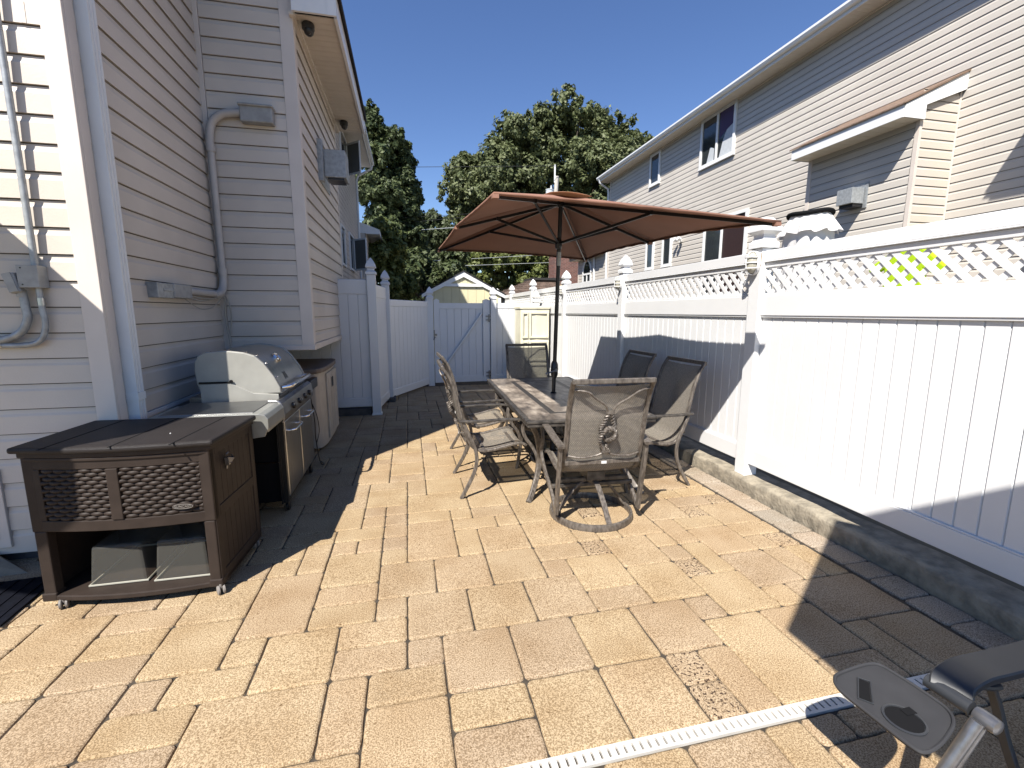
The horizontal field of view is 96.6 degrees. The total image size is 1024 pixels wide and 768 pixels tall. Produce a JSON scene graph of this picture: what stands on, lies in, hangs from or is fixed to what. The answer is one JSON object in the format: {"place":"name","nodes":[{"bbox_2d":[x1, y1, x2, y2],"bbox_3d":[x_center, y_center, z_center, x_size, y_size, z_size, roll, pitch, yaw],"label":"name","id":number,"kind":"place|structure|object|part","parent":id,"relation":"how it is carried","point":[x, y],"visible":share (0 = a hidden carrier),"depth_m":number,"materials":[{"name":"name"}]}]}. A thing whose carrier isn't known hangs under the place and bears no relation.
{"place":"outdoors","nodes":[
{"label":"outdoors","id":0,"kind":"place"},
{"bbox_2d":[0,381,1023,767],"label":"patio pavers","id":1,"kind":"object","parent":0,"point":[756,662],"visible":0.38,"depth_m":2.24,"materials":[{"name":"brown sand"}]},
{"bbox_2d":[0,556,27,575],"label":"splash block","id":2,"kind":"object","parent":1,"relation":"on","point":[8,567],"depth_m":2.80,"materials":[{"name":"grey concrete"}]},
{"bbox_2d":[0,577,43,626],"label":"door mat","id":3,"kind":"object","parent":1,"relation":"on","point":[17,596],"depth_m":2.56,"materials":[{"name":"black rubber"}]},
{"bbox_2d":[6,415,260,608],"bbox_3d":[-2.107,0.714,2.699,0.965,0.908,0.675,-1,9,-9],"label":"patio cooler cabinet","id":4,"kind":"object","parent":1,"relation":"on","point":[103,496],"visible":0.99,"depth_m":2.49,"materials":[{"name":"black plastic"}]},
{"bbox_2d":[89,541,185,586],"bbox_3d":[-2.247,0.974,2.750,0.288,0.225,0.450,-2,9,-13],"label":"storage bin","id":5,"kind":"object","parent":4,"relation":"on","point":[126,554],"visible":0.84,"depth_m":2.71,"materials":[{"name":"grey plastic"}]},
{"bbox_2d":[154,540,209,581],"bbox_3d":[-1.926,0.961,2.801,0.288,0.235,0.450,-2,9,-13],"label":"storage bin","id":6,"kind":"object","parent":4,"relation":"on","point":[169,565],"visible":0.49,"depth_m":2.63,"materials":[{"name":"grey plastic"}]},
{"bbox_2d":[147,343,324,509],"bbox_3d":[-2.184,0.327,3.933,0.775,1.285,1.856,-2,9,-13],"label":"gas grill","id":7,"kind":"object","parent":1,"relation":"on","point":[270,387],"visible":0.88,"depth_m":3.56,"materials":[{"name":"metal"}]},
{"bbox_2d":[284,409,303,495],"bbox_3d":[-1.805,0.555,3.828,0.083,0.610,0.485,-2,9,-13],"label":"door","id":8,"kind":"structure","parent":7,"relation":"in","point":[292,424],"depth_m":3.78,"materials":[{"name":"metal"}]},
{"bbox_2d":[299,399,314,473],"bbox_3d":[-1.915,0.479,4.308,0.083,0.610,0.490,-2,9,-13],"label":"door","id":9,"kind":"structure","parent":7,"relation":"in","point":[305,411],"depth_m":4.27,"materials":[{"name":"metal"}]},
{"bbox_2d":[296,358,338,448],"bbox_3d":[-2.614,0.207,5.661,0.760,0.925,1.218,-2,9,-13],"label":"storage cupboard","id":10,"kind":"object","parent":1,"relation":"on","point":[324,397],"visible":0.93,"depth_m":5.39,"materials":[{"name":"beige plastic"}]},
{"bbox_3d":[-2.274,0.209,5.791,0.022,0.780,0.700,-2,9,-13],"label":"door","id":11,"kind":"part","parent":10,"relation":"part of","materials":[{"name":"beige plastic"}]},
{"bbox_2d":[287,258,434,416],"bbox_3d":[-2.107,-0.858,7.998,1.210,2.400,3.657,5,10,28],"label":"privacy fence","id":12,"kind":"object","parent":1,"relation":"on","point":[381,352],"visible":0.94,"depth_m":7.04,"materials":[{"name":"plastic"}]},
{"bbox_2d":[433,299,490,382],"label":"fence gate","id":13,"kind":"structure","parent":12,"relation":"attached to","point":[461,339],"depth_m":9.92,"materials":[{"name":"plastic"}]},
{"bbox_2d":[436,352,522,465],"bbox_3d":[-0.370,0.236,5.008,0.833,1.148,0.684,-2,9,-15],"label":"sling chair","id":14,"kind":"object","parent":1,"relation":"on","point":[491,414],"visible":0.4,"depth_m":4.86,"materials":[{"name":"brown fabric"}]},
{"bbox_2d":[437,359,536,498],"bbox_3d":[-0.238,0.366,4.186,0.833,1.148,0.684,-2,9,-13],"label":"sling chair","id":15,"kind":"object","parent":1,"relation":"on","point":[499,438],"visible":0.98,"depth_m":4.04,"materials":[{"name":"metal"}]},
{"bbox_2d":[489,288,539,378],"bbox_3d":[0.059,-1.074,10.172,1.124,2.110,0.154,-2,9,-13],"label":"privacy fence","id":16,"kind":"object","parent":1,"relation":"on","point":[502,325],"visible":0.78,"depth_m":10.09,"materials":[{"name":"plastic"}]},
{"bbox_2d":[505,343,549,435],"bbox_3d":[0.265,0.050,6.158,0.726,1.140,0.772,-2,9,-10],"label":"swivel rocker chair","id":17,"kind":"object","parent":1,"relation":"on","point":[527,362],"visible":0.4,"depth_m":6.39,"materials":[{"name":"brown fabric"}]},
{"bbox_2d":[514,306,549,354],"bbox_3d":[0.424,-0.827,9.856,0.640,1.680,0.623,-2,9,-13],"label":"storage locker","id":18,"kind":"object","parent":1,"relation":"on","point":[531,324],"visible":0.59,"depth_m":9.52,"materials":[{"name":"beige plastic"}]},
{"bbox_3d":[0.276,-0.984,9.506,0.127,1.020,0.037,-2,9,-13],"label":"side door","id":19,"kind":"part","parent":18,"relation":"part of","materials":[{"name":"beige plastic"}]},
{"bbox_3d":[0.563,-0.740,9.596,0.420,1.530,0.035,-2,9,-13],"label":"door","id":20,"kind":"part","parent":18,"relation":"part of","materials":[{"name":"beige plastic"}]},
{"bbox_2d":[487,377,656,502],"bbox_3d":[0.443,0.468,4.899,1.110,0.747,2.380,-2,9,-11],"label":"patio table","id":21,"kind":"object","parent":1,"relation":"on","point":[533,404],"visible":0.59,"depth_m":4.45,"materials":[{"name":"tile"}]},
{"bbox_2d":[539,377,656,532],"bbox_3d":[0.628,0.468,3.513,0.726,1.140,0.772,-2,9,-10],"label":"swivel rocker chair","id":22,"kind":"object","parent":1,"relation":"on","point":[605,427],"visible":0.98,"depth_m":3.28,"materials":[{"name":"brown fabric"}]},
{"bbox_2d":[437,191,781,465],"bbox_3d":[0.431,-0.495,4.657,2.096,2.685,3.448,-2,9,-13],"label":"patio umbrella","id":23,"kind":"object","parent":1,"relation":"on","point":[558,225],"visible":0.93,"depth_m":4.48,"materials":[{"name":"fabric"}]},
{"bbox_2d":[563,349,656,457],"bbox_3d":[1.083,0.212,5.161,0.833,1.148,0.684,-2,9,-14],"label":"sling chair","id":24,"kind":"object","parent":1,"relation":"on","point":[634,366],"visible":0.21,"depth_m":5.20,"materials":[{"name":"grey fabric"}]},
{"bbox_2d":[443,395,799,720],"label":"stained pavers","id":25,"kind":"object","parent":1,"relation":"attached to","point":[716,700],"visible":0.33,"depth_m":2.09,"materials":[{"name":"beige concrete"}]},
{"bbox_2d":[624,356,706,492],"bbox_3d":[1.278,0.339,4.354,0.833,1.148,0.684,-3,9,-16],"label":"sling chair","id":26,"kind":"object","parent":1,"relation":"on","point":[673,396],"visible":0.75,"depth_m":4.35,"materials":[{"name":"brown fabric"}]},
{"bbox_2d":[505,673,929,767],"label":"channel drain","id":27,"kind":"object","parent":1,"relation":"in","point":[712,730],"visible":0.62,"depth_m":1.73,"materials":[{"name":"white plastic"}]},
{"bbox_2d":[833,640,1023,767],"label":"folding recliner","id":28,"kind":"object","parent":1,"relation":"on","point":[915,718],"visible":1,"depth_m":1.37,"materials":[{"name":"black"}]},
{"bbox_2d":[341,0,846,272],"label":"sky","id":29,"kind":"structure","parent":0,"point":[440,71],"materials":[{"name":"blue"}]},
{"bbox_2d":[434,364,1023,590],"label":"ground","id":30,"kind":"structure","parent":0,"point":[980,569],"depth_m":3.50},
{"bbox_2d":[0,0,382,559],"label":"vinyl sided house","id":31,"kind":"structure","parent":30,"relation":"on","point":[178,188],"depth_m":3.50,"materials":[{"name":"white plastic"}]},
{"bbox_2d":[301,20,314,36],"bbox_3d":[-2.017,-3.505,4.517,0.120,0.118,0.120,-2,9,-13],"label":"security camera","id":32,"kind":"object","parent":31,"relation":"attached to","point":[308,28],"visible":1,"depth_m":4.48,"materials":[{"name":"grey plastic"}]},
{"bbox_2d":[340,223,346,267],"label":"window","id":33,"kind":"structure","parent":31,"relation":"in","point":[343,235],"depth_m":13.85,"materials":[{"name":"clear glass"}]},
{"bbox_2d":[340,120,347,129],"bbox_3d":[-2.516,-3.870,6.826,0.120,0.118,0.120,-2,9,-13],"label":"security camera","id":34,"kind":"object","parent":31,"relation":"attached to","point":[344,124],"visible":1,"depth_m":6.78,"materials":[{"name":"grey plastic"}]},
{"bbox_2d":[339,132,360,175],"bbox_3d":[-5.168,-7.423,14.667,0.515,1.150,1.600,-2,9,-13],"label":"window","id":35,"kind":"structure","parent":31,"relation":"in","point":[352,149],"depth_m":15.11,"materials":[{"name":"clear glass"}]},
{"bbox_2d":[348,231,366,272],"bbox_3d":[-5.378,-4.604,16.050,0.515,1.250,1.300,-2,9,-13],"label":"window","id":36,"kind":"structure","parent":31,"relation":"in","point":[357,247],"depth_m":16.35,"materials":[{"name":"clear glass"}]},
{"bbox_2d":[355,98,430,253],"bbox_3d":[-7.508,-9.760,28.135,4.928,13.908,5.691,-2,9,-13],"label":"broadleaf tree","id":37,"kind":"object","parent":30,"relation":"on","point":[389,189],"visible":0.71,"depth_m":26.33,"materials":[{"name":"green plant"}]},
{"bbox_2d":[368,215,420,299],"bbox_3d":[-5.543,-4.636,21.210,2.555,5.937,3.406,-2,9,-13],"label":"leafy shrub","id":38,"kind":"object","parent":30,"relation":"on","point":[389,253],"visible":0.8,"depth_m":20.28,"materials":[{"name":"green plant"}]},
{"bbox_2d":[420,208,454,267],"bbox_3d":[-7.589,-10.087,40.582,5.392,10.664,4.897,-4,10,-23],"label":"broadleaf tree","id":39,"kind":"object","parent":30,"relation":"on","point":[437,238],"visible":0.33,"depth_m":38.98,"materials":[{"name":"green plant"}]},
{"bbox_2d":[403,245,476,300],"bbox_3d":[-4.614,-5.266,26.057,6.108,5.693,4.672,-2,9,-13],"label":"broadleaf tree","id":40,"kind":"object","parent":30,"relation":"on","point":[420,262],"visible":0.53,"depth_m":25.10,"materials":[{"name":"green plant"}]},
{"bbox_2d":[418,270,505,363],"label":"garden shed","id":41,"kind":"structure","parent":30,"relation":"on","point":[463,286],"depth_m":13.73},
{"bbox_2d":[410,278,545,303],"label":"wood","id":42,"kind":"object","parent":30,"relation":"on","point":[418,299],"depth_m":61.05,"materials":[{"name":"brown plant"}]},
{"bbox_2d":[465,252,548,300],"bbox_3d":[0.059,-6.993,33.169,9.396,6.886,5.001,-2,9,-13],"label":"leafy shrub","id":43,"kind":"object","parent":30,"relation":"on","point":[497,276],"visible":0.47,"depth_m":31.78,"materials":[{"name":"green plant"}]},
{"bbox_2d":[436,82,653,226],"bbox_3d":[2.854,-13.183,35.588,17.249,18.356,9.897,-2,9,-13],"label":"broadleaf tree","id":44,"kind":"object","parent":30,"relation":"on","point":[539,143],"visible":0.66,"depth_m":33.43,"materials":[{"name":"green plant"}]},
{"bbox_2d":[501,278,593,302],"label":"pavilion roof","id":45,"kind":"structure","parent":30,"relation":"on","point":[541,283],"depth_m":18.08,"materials":[{"name":"brown"}]},
{"bbox_2d":[546,165,558,302],"bbox_3d":[2.632,-8.737,30.231,0.936,11.008,0.580,-2,9,-13],"label":"utility pole","id":46,"kind":"object","parent":30,"relation":"on","point":[556,183],"visible":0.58,"depth_m":29.60,"materials":[{"name":"white wood"}]},
{"bbox_2d":[363,166,510,167],"bbox_3d":[-6.228,-12.920,27.154,18.602,1.386,0.029,-2,9,-13],"label":"overhead wire","id":47,"kind":"object","parent":46,"relation":"attached to","point":[473,166],"visible":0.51,"depth_m":28.01,"materials":[{"name":"grey"}]},
{"bbox_2d":[434,255,532,260],"bbox_3d":[-6.228,-7.495,28.011,18.602,1.455,0.027,-2,9,-13],"label":"overhead wire","id":48,"kind":"object","parent":46,"relation":"attached to","point":[490,257],"visible":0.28,"depth_m":29.07,"materials":[{"name":"grey"}]},
{"bbox_2d":[465,262,548,265],"bbox_3d":[-6.228,-7.166,28.062,18.601,1.077,0.027,-2,9,-13],"label":"overhead wire","id":49,"kind":"object","parent":46,"relation":"attached to","point":[501,264],"visible":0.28,"depth_m":29.21,"materials":[{"name":"grey"}]},
{"bbox_2d":[548,257,577,304],"bbox_3d":[3.160,-5.476,28.303,1.600,5.150,1.300,-2,9,-13],"label":"brick chimney","id":50,"kind":"object","parent":30,"relation":"on","point":[571,268],"visible":0.04,"depth_m":27.56,"materials":[{"name":"brick"}]},
{"bbox_2d":[560,285,579,301],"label":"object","id":51,"kind":"object","parent":30,"relation":"on","point":[571,295],"visible":0.05,"depth_m":9.10,"materials":[{"name":"white plastic"}]},
{"bbox_2d":[569,0,1023,302],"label":"neighbour house","id":52,"kind":"structure","parent":30,"relation":"on","point":[860,117],"depth_m":9.31,"materials":[{"name":"beige plastic"}]},
{"bbox_2d":[582,259,591,300],"bbox_3d":[4.050,-5.637,24.771,0.075,2.230,1.260,-2,9,-13],"label":"window","id":53,"kind":"structure","parent":52,"relation":"in","point":[587,268],"depth_m":24.69,"materials":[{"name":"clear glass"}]},
{"bbox_2d":[644,242,654,270],"bbox_3d":[5.515,-5.157,18.301,0.073,1.160,0.650,-2,9,-13],"label":"window","id":54,"kind":"structure","parent":52,"relation":"in","point":[649,249],"depth_m":18.31,"materials":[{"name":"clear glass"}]},
{"bbox_2d":[648,149,661,188],"bbox_3d":[5.540,-8.325,17.687,0.073,1.210,0.800,-2,9,-13],"label":"window","id":55,"kind":"structure","parent":52,"relation":"in","point":[655,159],"depth_m":17.68,"materials":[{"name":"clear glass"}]},
{"bbox_2d":[660,238,672,267],"bbox_3d":[5.790,-4.972,17.100,0.073,1.150,0.680,-2,9,-13],"label":"window","id":56,"kind":"structure","parent":52,"relation":"in","point":[666,250],"depth_m":17.11,"materials":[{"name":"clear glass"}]},
{"bbox_2d":[672,236,681,242],"bbox_3d":[5.885,-5.121,16.165,0.251,0.213,0.406,-2,9,-13],"label":"spot light","id":57,"kind":"object","parent":52,"relation":"attached to","point":[677,239],"visible":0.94,"depth_m":16.15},
{"bbox_2d":[698,98,737,171],"bbox_3d":[6.358,-7.654,14.140,0.073,1.530,1.700,-2,9,-13],"label":"window","id":58,"kind":"structure","parent":52,"relation":"in","point":[718,130],"depth_m":14.06,"materials":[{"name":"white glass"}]},
{"bbox_2d":[699,208,748,296],"bbox_3d":[6.497,-3.952,14.102,0.073,2.430,2.040,-2,9,-13],"label":"window","id":59,"kind":"structure","parent":52,"relation":"in","point":[729,242],"depth_m":13.96,"materials":[{"name":"white glass"}]},
{"bbox_2d":[774,207,843,292],"bbox_3d":[3.026,-0.470,4.821,0.534,2.585,0.664,-2,9,-13],"label":"gathered fabric cover","id":60,"kind":"object","parent":30,"relation":"on","point":[810,226],"visible":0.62,"depth_m":4.48,"materials":[{"name":"white fabric"}]},
{"bbox_2d":[655,436,1023,640],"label":"concrete kerb","id":61,"kind":"structure","parent":30,"relation":"on","point":[996,604],"depth_m":2.90,"materials":[{"name":"grey concrete"}]},
{"bbox_2d":[501,207,1023,585],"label":"lattice top fence","id":62,"kind":"object","parent":61,"relation":"on","point":[898,408],"visible":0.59,"depth_m":3.05,"materials":[{"name":"plastic"}]},
{"bbox_2d":[559,286,563,295],"bbox_3d":[0.922,-1.764,8.673,0.097,0.193,0.118,-2,9,-13],"label":"bulkhead light","id":63,"kind":"object","parent":62,"relation":"attached to","point":[561,291],"visible":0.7,"depth_m":8.64,"materials":[{"name":"plastic"}]},
{"bbox_2d":[614,277,621,290],"bbox_3d":[1.461,-1.393,6.323,0.097,0.193,0.118,-2,9,-13],"label":"bulkhead light","id":64,"kind":"object","parent":62,"relation":"attached to","point":[618,283],"visible":1,"depth_m":6.29,"materials":[{"name":"plastic"}]},
{"bbox_2d":[744,251,761,274],"bbox_3d":[2.022,-1.025,3.862,0.102,0.203,0.125,-2,9,-13],"label":"bulkhead light","id":65,"kind":"object","parent":62,"relation":"attached to","point":[752,263],"visible":1,"depth_m":3.83,"materials":[{"name":"plastic"}]},
{"bbox_2d":[869,249,945,286],"bbox_3d":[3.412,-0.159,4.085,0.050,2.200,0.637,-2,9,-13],"label":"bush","id":66,"kind":"object","parent":30,"relation":"on","point":[919,267],"visible":0.06,"depth_m":3.89,"materials":[{"name":"yellow plant"}]},
{"bbox_2d":[648,444,1017,648],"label":"border pavers","id":67,"kind":"object","parent":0,"point":[972,629],"visible":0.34,"depth_m":2.86,"materials":[{"name":"beige concrete"}]}
]}

